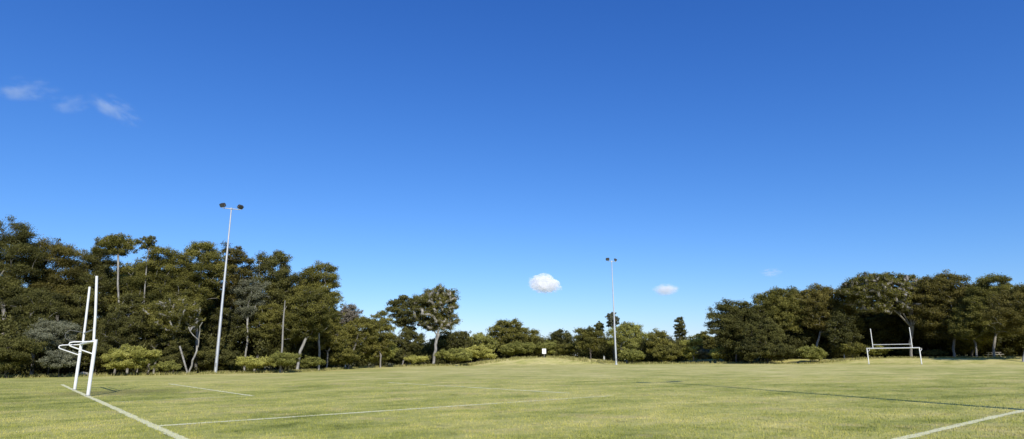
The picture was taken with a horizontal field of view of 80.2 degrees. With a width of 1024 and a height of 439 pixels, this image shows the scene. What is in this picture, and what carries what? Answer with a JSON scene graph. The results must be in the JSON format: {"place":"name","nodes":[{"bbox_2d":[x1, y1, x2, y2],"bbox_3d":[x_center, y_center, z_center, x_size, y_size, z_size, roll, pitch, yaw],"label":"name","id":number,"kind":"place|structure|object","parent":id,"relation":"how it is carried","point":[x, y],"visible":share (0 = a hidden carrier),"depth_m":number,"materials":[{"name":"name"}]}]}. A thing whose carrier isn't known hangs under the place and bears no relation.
{"place":"outdoors","nodes":[
{"label":"outdoors","id":0,"kind":"place"},
{"bbox_2d":[0,355,1023,438],"bbox_3d":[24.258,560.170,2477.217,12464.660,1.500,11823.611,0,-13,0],"label":"grass field","id":1,"kind":"structure","parent":0,"point":[537,370],"depth_m":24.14,"materials":[{"name":"green plant"}]},
{"bbox_2d":[0,334,49,377],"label":"shrub","id":2,"kind":"object","parent":1,"relation":"on","point":[11,353],"visible":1,"depth_m":56.44,"materials":[{"name":"green plant"}]},
{"bbox_2d":[0,215,51,334],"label":"gum tree","id":3,"kind":"object","parent":1,"relation":"on","point":[15,270],"visible":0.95,"depth_m":67.37,"materials":[{"name":"green plant"}]},
{"bbox_2d":[5,287,66,374],"bbox_3d":[-49.670,11.554,63.033,5.225,9.577,5.964,10,-16,-39],"label":"gum tree","id":4,"kind":"object","parent":1,"relation":"on","point":[45,304],"visible":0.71,"depth_m":62.75,"materials":[{"name":"green plant"}]},
{"bbox_2d":[22,318,81,374],"bbox_3d":[-45.743,12.704,60.534,5.273,6.021,5.196,-7,-14,27],"label":"shrub","id":5,"kind":"object","parent":1,"relation":"on","point":[52,334],"visible":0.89,"depth_m":59.95,"materials":[{"name":"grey plant"}]},
{"bbox_2d":[36,347,77,376],"bbox_3d":[-43.280,13.687,57.971,3.482,2.943,3.932,9,-16,-35],"label":"shrub","id":6,"kind":"object","parent":1,"relation":"on","point":[60,358],"visible":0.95,"depth_m":57.37,"materials":[{"name":"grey plant"}]},
{"bbox_2d":[22,234,92,374],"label":"gum tree","id":7,"kind":"object","parent":1,"relation":"on","point":[53,279],"visible":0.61,"depth_m":70.38,"materials":[{"name":"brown plant"}]},
{"bbox_2d":[58,276,97,395],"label":"goal posts","id":8,"kind":"object","parent":1,"relation":"on","point":[94,341],"visible":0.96,"depth_m":28.90,"materials":[{"name":"white metal"}]},
{"bbox_2d":[59,267,116,373],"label":"gum tree","id":9,"kind":"object","parent":1,"relation":"on","point":[76,312],"visible":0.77,"depth_m":70.18,"materials":[{"name":"green plant"}]},
{"bbox_2d":[70,341,112,372],"bbox_3d":[-44.268,14.721,64.276,5.036,3.711,4.393,0,-13,0],"label":"shrub","id":10,"kind":"object","parent":1,"relation":"on","point":[103,348],"visible":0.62,"depth_m":63.76,"materials":[{"name":"green plant"}]},
{"bbox_2d":[74,246,122,327],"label":"gum tree","id":11,"kind":"object","parent":1,"relation":"on","point":[104,265],"visible":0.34,"depth_m":76.16,"materials":[{"name":"green plant"}]},
{"bbox_2d":[88,232,138,373],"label":"gum tree","id":12,"kind":"object","parent":1,"relation":"on","point":[112,242],"visible":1,"depth_m":71.76,"materials":[{"name":"green plant"}]},
{"bbox_2d":[96,307,149,373],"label":"gum tree","id":13,"kind":"object","parent":1,"relation":"on","point":[120,327],"visible":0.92,"depth_m":66.38,"materials":[{"name":"green plant"}]},
{"bbox_2d":[60,384,186,438],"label":"goal line","id":14,"kind":"object","parent":1,"relation":"on","point":[134,416],"visible":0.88,"depth_m":17.18,"materials":[{"name":"white paint"}]},
{"bbox_2d":[92,257,164,335],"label":"gum tree","id":15,"kind":"object","parent":1,"relation":"on","point":[122,272],"visible":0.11,"depth_m":76.82,"materials":[{"name":"green plant"}]},
{"bbox_2d":[107,291,153,373],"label":"gum tree","id":16,"kind":"object","parent":1,"relation":"on","point":[124,297],"visible":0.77,"depth_m":68.90,"materials":[{"name":"green plant"}]},
{"bbox_2d":[99,344,162,372],"bbox_3d":[-39.097,14.462,62.555,5.696,3.384,5.797,10,-17,-40],"label":"shrub","id":17,"kind":"object","parent":1,"relation":"on","point":[125,356],"visible":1,"depth_m":61.46,"materials":[{"name":"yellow plant"}]},
{"bbox_2d":[134,235,159,371],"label":"gum tree","id":18,"kind":"object","parent":1,"relation":"on","point":[149,240],"visible":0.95,"depth_m":71.81,"materials":[{"name":"green plant"}]},
{"bbox_2d":[118,244,188,373],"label":"gum tree","id":19,"kind":"object","parent":1,"relation":"on","point":[153,277],"visible":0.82,"depth_m":71.51,"materials":[{"name":"green plant"}]},
{"bbox_2d":[140,323,176,373],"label":"gum tree","id":20,"kind":"object","parent":1,"relation":"on","point":[154,337],"visible":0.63,"depth_m":69.04,"materials":[{"name":"green plant"}]},
{"bbox_2d":[148,359,180,374],"bbox_3d":[-36.175,15.527,63.630,3.021,1.750,2.602,0,-13,0],"label":"shrub","id":21,"kind":"object","parent":1,"relation":"on","point":[166,366],"visible":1,"depth_m":63.19,"materials":[{"name":"green plant"}]},
{"bbox_2d":[136,293,205,372],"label":"gum tree","id":22,"kind":"object","parent":1,"relation":"on","point":[179,314],"visible":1,"depth_m":66.59,"materials":[{"name":"green plant"}]},
{"bbox_2d":[158,337,193,372],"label":"shrub","id":23,"kind":"object","parent":1,"relation":"on","point":[171,351],"visible":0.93,"depth_m":67.03,"materials":[{"name":"green plant"}]},
{"bbox_2d":[157,269,201,370],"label":"gum tree","id":24,"kind":"object","parent":1,"relation":"on","point":[182,282],"visible":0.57,"depth_m":72.03,"materials":[{"name":"green plant"}]},
{"bbox_2d":[149,267,216,327],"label":"gum tree","id":25,"kind":"object","parent":1,"relation":"on","point":[209,307],"visible":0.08,"depth_m":83.56,"materials":[{"name":"green plant"}]},
{"bbox_2d":[0,312,374,375],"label":"undergrowth","id":26,"kind":"object","parent":1,"relation":"on","point":[10,328],"visible":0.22,"depth_m":73.89,"materials":[{"name":"green plant"}]},
{"bbox_2d":[0,365,398,377],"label":"long grass","id":27,"kind":"structure","parent":1,"relation":"on","point":[169,373],"depth_m":64.17,"materials":[{"name":"green plant"}]},
{"bbox_2d":[171,240,231,371],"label":"gum tree","id":28,"kind":"object","parent":1,"relation":"on","point":[207,255],"visible":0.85,"depth_m":73.54,"materials":[{"name":"green plant"}]},
{"bbox_2d":[190,345,239,371],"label":"shrub","id":29,"kind":"object","parent":1,"relation":"on","point":[206,356],"visible":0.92,"depth_m":70.31,"materials":[{"name":"green plant"}]},
{"bbox_2d":[202,307,248,341],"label":"gum tree","id":30,"kind":"object","parent":1,"relation":"on","point":[229,317],"visible":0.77,"depth_m":76.01,"materials":[{"name":"green plant"}]},
{"bbox_2d":[214,203,243,372],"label":"light pole","id":31,"kind":"object","parent":1,"relation":"on","point":[239,207],"visible":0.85,"depth_m":70.81,"materials":[{"name":"metal"}]},
{"bbox_2d":[206,242,258,309],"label":"gum tree","id":32,"kind":"object","parent":1,"relation":"on","point":[237,273],"visible":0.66,"depth_m":81.47,"materials":[{"name":"green plant"}]},
{"bbox_2d":[228,278,270,371],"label":"gum tree","id":33,"kind":"object","parent":1,"relation":"on","point":[254,292],"visible":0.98,"depth_m":77.24,"materials":[{"name":"green plant"}]},
{"bbox_2d":[235,355,271,370],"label":"shrub","id":34,"kind":"object","parent":1,"relation":"on","point":[251,362],"visible":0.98,"depth_m":68.35,"materials":[{"name":"green plant"}]},
{"bbox_2d":[242,300,284,371],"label":"gum tree","id":35,"kind":"object","parent":1,"relation":"on","point":[269,319],"visible":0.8,"depth_m":77.14,"materials":[{"name":"green plant"}]},
{"bbox_2d":[240,249,302,369],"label":"gum tree","id":36,"kind":"object","parent":1,"relation":"on","point":[279,284],"visible":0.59,"depth_m":83.65,"materials":[{"name":"green plant"}]},
{"bbox_2d":[279,300,286,372],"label":"dead tree","id":37,"kind":"object","parent":1,"relation":"on","point":[282,325],"visible":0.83,"depth_m":70.35,"materials":[{"name":"grey wood"}]},
{"bbox_2d":[266,350,300,372],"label":"shrub","id":38,"kind":"object","parent":1,"relation":"on","point":[283,359],"visible":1,"depth_m":68.24,"materials":[{"name":"green plant"}]},
{"bbox_2d":[274,335,314,369],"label":"gum tree","id":39,"kind":"object","parent":1,"relation":"on","point":[294,350],"visible":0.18,"depth_m":80.98,"materials":[{"name":"green plant"}]},
{"bbox_2d":[268,271,337,324],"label":"gum tree","id":40,"kind":"object","parent":1,"relation":"on","point":[295,285],"visible":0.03,"depth_m":89.65,"materials":[{"name":"green plant"}]},
{"bbox_2d":[276,285,338,369],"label":"gum tree","id":41,"kind":"object","parent":1,"relation":"on","point":[307,315],"visible":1,"depth_m":75.99,"materials":[{"name":"green plant"}]},
{"bbox_2d":[300,355,325,367],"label":"shrub","id":42,"kind":"object","parent":1,"relation":"on","point":[311,361],"visible":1,"depth_m":76.09,"materials":[{"name":"green plant"}]},
{"bbox_2d":[292,261,345,369],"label":"gum tree","id":43,"kind":"object","parent":1,"relation":"on","point":[330,280],"visible":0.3,"depth_m":84.41,"materials":[{"name":"green plant"}]},
{"bbox_2d":[155,403,495,426],"bbox_3d":[-4.574,5.732,18.043,10.600,0.001,0.341,10,-16,-38],"label":"penalty area line","id":44,"kind":"object","parent":1,"relation":"on","point":[313,415],"visible":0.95,"depth_m":17.34,"materials":[{"name":"white paint"}]},
{"bbox_2d":[312,311,350,368],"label":"gum tree","id":45,"kind":"object","parent":1,"relation":"on","point":[334,341],"visible":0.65,"depth_m":84.98,"materials":[{"name":"green plant"}]},
{"bbox_2d":[320,345,360,366],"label":"shrub","id":46,"kind":"object","parent":1,"relation":"on","point":[344,355],"visible":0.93,"depth_m":86.46,"materials":[{"name":"green plant"}]},
{"bbox_2d":[340,304,362,323],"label":"bare tree","id":47,"kind":"object","parent":1,"relation":"on","point":[350,311],"visible":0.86,"depth_m":98.40,"materials":[{"name":"grey plant"}]},
{"bbox_2d":[343,315,383,368],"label":"gum tree","id":48,"kind":"object","parent":1,"relation":"on","point":[361,323],"visible":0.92,"depth_m":90.92,"materials":[{"name":"green plant"}]},
{"bbox_2d":[358,310,397,366],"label":"gum tree","id":49,"kind":"object","parent":1,"relation":"on","point":[388,336],"visible":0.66,"depth_m":102.36,"materials":[{"name":"green plant"}]},
{"bbox_2d":[356,338,399,365],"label":"shrub","id":50,"kind":"object","parent":1,"relation":"on","point":[387,355],"visible":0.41,"depth_m":104.19,"materials":[{"name":"green plant"}]},
{"bbox_2d":[386,347,403,363],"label":"shrub","id":51,"kind":"object","parent":1,"relation":"on","point":[398,357],"visible":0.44,"depth_m":112.57,"materials":[{"name":"green plant"}]},
{"bbox_2d":[384,294,418,364],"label":"gum tree","id":52,"kind":"object","parent":1,"relation":"on","point":[399,313],"visible":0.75,"depth_m":124.70,"materials":[{"name":"green plant"}]},
{"bbox_2d":[392,328,426,363],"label":"gum tree","id":53,"kind":"object","parent":1,"relation":"on","point":[408,347],"visible":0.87,"depth_m":119.53,"materials":[{"name":"green plant"}]},
{"bbox_2d":[403,355,428,363],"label":"shrub","id":54,"kind":"object","parent":1,"relation":"on","point":[414,359],"visible":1,"depth_m":114.45,"materials":[{"name":"green plant"}]},
{"bbox_2d":[409,283,462,363],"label":"gum tree","id":55,"kind":"object","parent":1,"relation":"on","point":[428,313],"visible":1,"depth_m":119.43,"materials":[{"name":"green plant"}]},
{"bbox_2d":[429,330,476,364],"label":"gum tree","id":56,"kind":"object","parent":1,"relation":"on","point":[459,339],"visible":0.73,"depth_m":130.45,"materials":[{"name":"green plant"}]},
{"bbox_2d":[434,347,472,364],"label":"shrub","id":57,"kind":"object","parent":1,"relation":"on","point":[459,354],"visible":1,"depth_m":113.57,"materials":[{"name":"green plant"}]},
{"bbox_2d":[388,382,564,392],"bbox_3d":[-2.766,9.153,33.250,0.433,0.001,17.001,10,-16,-38],"label":"penalty area line","id":58,"kind":"object","parent":1,"relation":"on","point":[487,388],"visible":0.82,"depth_m":31.75,"materials":[{"name":"white paint"}]},
{"bbox_2d":[465,345,496,360],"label":"shrub","id":59,"kind":"object","parent":1,"relation":"on","point":[482,351],"visible":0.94,"depth_m":127.67,"materials":[{"name":"green plant"}]},
{"bbox_2d":[467,331,499,360],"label":"gum tree","id":60,"kind":"object","parent":1,"relation":"on","point":[481,337],"visible":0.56,"depth_m":133.58,"materials":[{"name":"green plant"}]},
{"bbox_2d":[485,317,542,356],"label":"gum tree","id":61,"kind":"object","parent":1,"relation":"on","point":[505,332],"visible":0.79,"depth_m":138.98,"materials":[{"name":"green plant"}]},
{"bbox_2d":[497,340,535,355],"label":"shrub","id":62,"kind":"object","parent":1,"relation":"on","point":[514,348],"visible":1,"depth_m":132.40,"materials":[{"name":"green plant"}]},
{"bbox_2d":[533,339,555,355],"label":"shrub","id":63,"kind":"object","parent":1,"relation":"on","point":[548,346],"visible":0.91,"depth_m":135.87,"materials":[{"name":"green plant"}]},
{"bbox_2d":[368,332,722,365],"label":"undergrowth","id":64,"kind":"object","parent":1,"relation":"on","point":[604,350],"visible":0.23,"depth_m":133.58,"materials":[{"name":"green plant"}]},
{"bbox_2d":[550,328,573,345],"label":"gum tree","id":65,"kind":"object","parent":1,"relation":"on","point":[558,335],"visible":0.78,"depth_m":139.73,"materials":[{"name":"green plant"}]},
{"bbox_2d":[555,343,579,355],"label":"shrub","id":66,"kind":"object","parent":1,"relation":"on","point":[564,349],"visible":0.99,"depth_m":129.78,"materials":[{"name":"green plant"}]},
{"bbox_2d":[570,325,607,358],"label":"gum tree","id":67,"kind":"object","parent":1,"relation":"on","point":[586,343],"visible":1,"depth_m":125.64,"materials":[{"name":"green plant"}]},
{"bbox_2d":[593,321,604,331],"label":"gum tree","id":68,"kind":"object","parent":1,"relation":"on","point":[598,326],"visible":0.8,"depth_m":136.67,"materials":[{"name":"green plant"}]},
{"bbox_2d":[606,258,617,364],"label":"light pole","id":69,"kind":"object","parent":1,"relation":"on","point":[608,259],"visible":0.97,"depth_m":113.80,"materials":[{"name":"metal"}]},
{"bbox_2d":[604,312,619,360],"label":"gum tree","id":70,"kind":"object","parent":1,"relation":"on","point":[610,319],"visible":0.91,"depth_m":132.91,"materials":[{"name":"green plant"}]},
{"bbox_2d":[606,321,648,362],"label":"gum tree","id":71,"kind":"object","parent":1,"relation":"on","point":[633,336],"visible":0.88,"depth_m":123.76,"materials":[{"name":"green plant"}]},
{"bbox_2d":[618,349,644,362],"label":"shrub","id":72,"kind":"object","parent":1,"relation":"on","point":[633,354],"visible":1,"depth_m":118.13,"materials":[{"name":"green plant"}]},
{"bbox_2d":[645,328,678,361],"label":"gum tree","id":73,"kind":"object","parent":1,"relation":"on","point":[658,337],"visible":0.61,"depth_m":128.02,"materials":[{"name":"green plant"}]},
{"bbox_2d":[650,344,682,362],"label":"shrub","id":74,"kind":"object","parent":1,"relation":"on","point":[665,352],"visible":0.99,"depth_m":120.38,"materials":[{"name":"green plant"}]},
{"bbox_2d":[673,317,687,339],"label":"gum tree","id":75,"kind":"object","parent":1,"relation":"on","point":[679,328],"visible":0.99,"depth_m":138.29,"materials":[{"name":"green plant"}]},
{"bbox_2d":[679,334,702,361],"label":"gum tree","id":76,"kind":"object","parent":1,"relation":"on","point":[691,345],"visible":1,"depth_m":126.49,"materials":[{"name":"green plant"}]},
{"bbox_2d":[694,345,710,359],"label":"shrub","id":77,"kind":"object","parent":1,"relation":"on","point":[703,354],"visible":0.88,"depth_m":125.66,"materials":[{"name":"green plant"}]},
{"bbox_2d":[693,330,717,349],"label":"gum tree","id":78,"kind":"object","parent":1,"relation":"on","point":[703,335],"visible":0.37,"depth_m":135.13,"materials":[{"name":"green plant"}]},
{"bbox_2d":[708,347,735,360],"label":"shrub","id":79,"kind":"object","parent":1,"relation":"on","point":[715,353],"visible":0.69,"depth_m":120.24,"materials":[{"name":"green plant"}]},
{"bbox_2d":[704,299,767,361],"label":"gum tree","id":80,"kind":"object","parent":1,"relation":"on","point":[729,325],"visible":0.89,"depth_m":117.77,"materials":[{"name":"green plant"}]},
{"bbox_2d":[734,337,763,361],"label":"shrub","id":81,"kind":"object","parent":1,"relation":"on","point":[748,350],"visible":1,"depth_m":110.18,"materials":[{"name":"green plant"}]},
{"bbox_2d":[741,317,786,363],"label":"gum tree","id":82,"kind":"object","parent":1,"relation":"on","point":[772,331],"visible":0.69,"depth_m":111.71,"materials":[{"name":"green plant"}]},
{"bbox_2d":[761,342,799,361],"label":"shrub","id":83,"kind":"object","parent":1,"relation":"on","point":[782,350],"visible":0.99,"depth_m":108.50,"materials":[{"name":"green plant"}]},
{"bbox_2d":[749,285,813,360],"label":"gum tree","id":84,"kind":"object","parent":1,"relation":"on","point":[785,317],"visible":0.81,"depth_m":116.88,"materials":[{"name":"green plant"}]},
{"bbox_2d":[796,344,827,359],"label":"shrub","id":85,"kind":"object","parent":1,"relation":"on","point":[813,352],"visible":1,"depth_m":107.32,"materials":[{"name":"green plant"}]},
{"bbox_2d":[789,282,860,346],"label":"gum tree","id":86,"kind":"object","parent":1,"relation":"on","point":[824,300],"visible":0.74,"depth_m":115.26,"materials":[{"name":"green plant"}]},
{"bbox_2d":[797,302,866,357],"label":"gum tree","id":87,"kind":"object","parent":1,"relation":"on","point":[858,325],"visible":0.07,"depth_m":118.43,"materials":[{"name":"green plant"}]},
{"bbox_2d":[821,311,863,358],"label":"gum tree","id":88,"kind":"object","parent":1,"relation":"on","point":[840,324],"visible":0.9,"depth_m":110.21,"materials":[{"name":"green plant"}]},
{"bbox_2d":[831,341,868,358],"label":"shrub","id":89,"kind":"object","parent":1,"relation":"on","point":[858,348],"visible":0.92,"depth_m":108.64,"materials":[{"name":"green plant"}]},
{"bbox_2d":[715,327,1023,362],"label":"undergrowth","id":90,"kind":"object","parent":1,"relation":"on","point":[802,339],"visible":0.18,"depth_m":117.30,"materials":[{"name":"green plant"}]},
{"bbox_2d":[864,343,892,354],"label":"shrub","id":91,"kind":"object","parent":1,"relation":"on","point":[877,351],"visible":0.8,"depth_m":114.23,"materials":[{"name":"green plant"}]},
{"bbox_2d":[857,310,905,356],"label":"gum tree","id":92,"kind":"object","parent":1,"relation":"on","point":[871,321],"visible":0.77,"depth_m":118.85,"materials":[{"name":"green plant"}]},
{"bbox_2d":[836,271,931,356],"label":"gum tree","id":93,"kind":"object","parent":1,"relation":"on","point":[874,293],"visible":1,"depth_m":110.14,"materials":[{"name":"green plant"}]},
{"bbox_2d":[866,327,922,364],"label":"goal posts","id":94,"kind":"object","parent":1,"relation":"on","point":[893,348],"visible":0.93,"depth_m":93.34,"materials":[{"name":"white metal"}]},
{"bbox_2d":[889,343,920,353],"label":"shrub","id":95,"kind":"object","parent":1,"relation":"on","point":[901,351],"visible":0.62,"depth_m":116.29,"materials":[{"name":"green plant"}]},
{"bbox_2d":[883,291,946,356],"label":"gum tree","id":96,"kind":"object","parent":1,"relation":"on","point":[921,340],"visible":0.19,"depth_m":115.32,"materials":[{"name":"green plant"}]},
{"bbox_2d":[914,349,948,355],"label":"shrub","id":97,"kind":"object","parent":1,"relation":"on","point":[934,352],"visible":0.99,"depth_m":108.01,"materials":[{"name":"green plant"}]},
{"bbox_2d":[906,269,978,356],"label":"gum tree","id":98,"kind":"object","parent":1,"relation":"on","point":[939,287],"visible":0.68,"depth_m":107.52,"materials":[{"name":"green plant"}]},
{"bbox_2d":[892,409,1023,438],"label":"touch line","id":99,"kind":"object","parent":1,"relation":"on","point":[957,425],"visible":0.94,"depth_m":13.67,"materials":[{"name":"white paint"}]},
{"bbox_2d":[947,340,982,355],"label":"shrub","id":100,"kind":"object","parent":1,"relation":"on","point":[962,349],"visible":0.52,"depth_m":110.69,"materials":[{"name":"green plant"}]},
{"bbox_2d":[936,282,1011,356],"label":"gum tree","id":101,"kind":"object","parent":1,"relation":"on","point":[963,343],"visible":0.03,"depth_m":109.06,"materials":[{"name":"green plant"}]},
{"bbox_2d":[944,308,1005,356],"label":"gum tree","id":102,"kind":"object","parent":1,"relation":"on","point":[956,325],"visible":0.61,"depth_m":102.09,"materials":[{"name":"green plant"}]},
{"bbox_2d":[952,272,1016,356],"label":"gum tree","id":103,"kind":"object","parent":1,"relation":"on","point":[983,287],"visible":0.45,"depth_m":101.29,"materials":[{"name":"green plant"}]},
{"bbox_2d":[979,282,1023,361],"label":"gum tree","id":104,"kind":"object","parent":1,"relation":"on","point":[1006,310],"visible":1,"depth_m":89.59,"materials":[{"name":"green plant"}]},
{"bbox_2d":[1007,285,1023,340],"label":"gum tree","id":105,"kind":"object","parent":1,"relation":"on","point":[1015,337],"visible":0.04,"depth_m":106.95,"materials":[{"name":"green plant"}]},
{"bbox_2d":[0,0,1023,356],"label":"sky","id":106,"kind":"structure","parent":0,"point":[498,153],"materials":[{"name":"blue"}]},
{"bbox_2d":[394,355,735,366],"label":"long grass","id":107,"kind":"structure","parent":0,"point":[585,359],"depth_m":119.38,"materials":[{"name":"green plant"}]},
{"bbox_2d":[716,356,1021,363],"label":"long grass","id":108,"kind":"structure","parent":0,"point":[857,358],"depth_m":106.94,"materials":[{"name":"green plant"}]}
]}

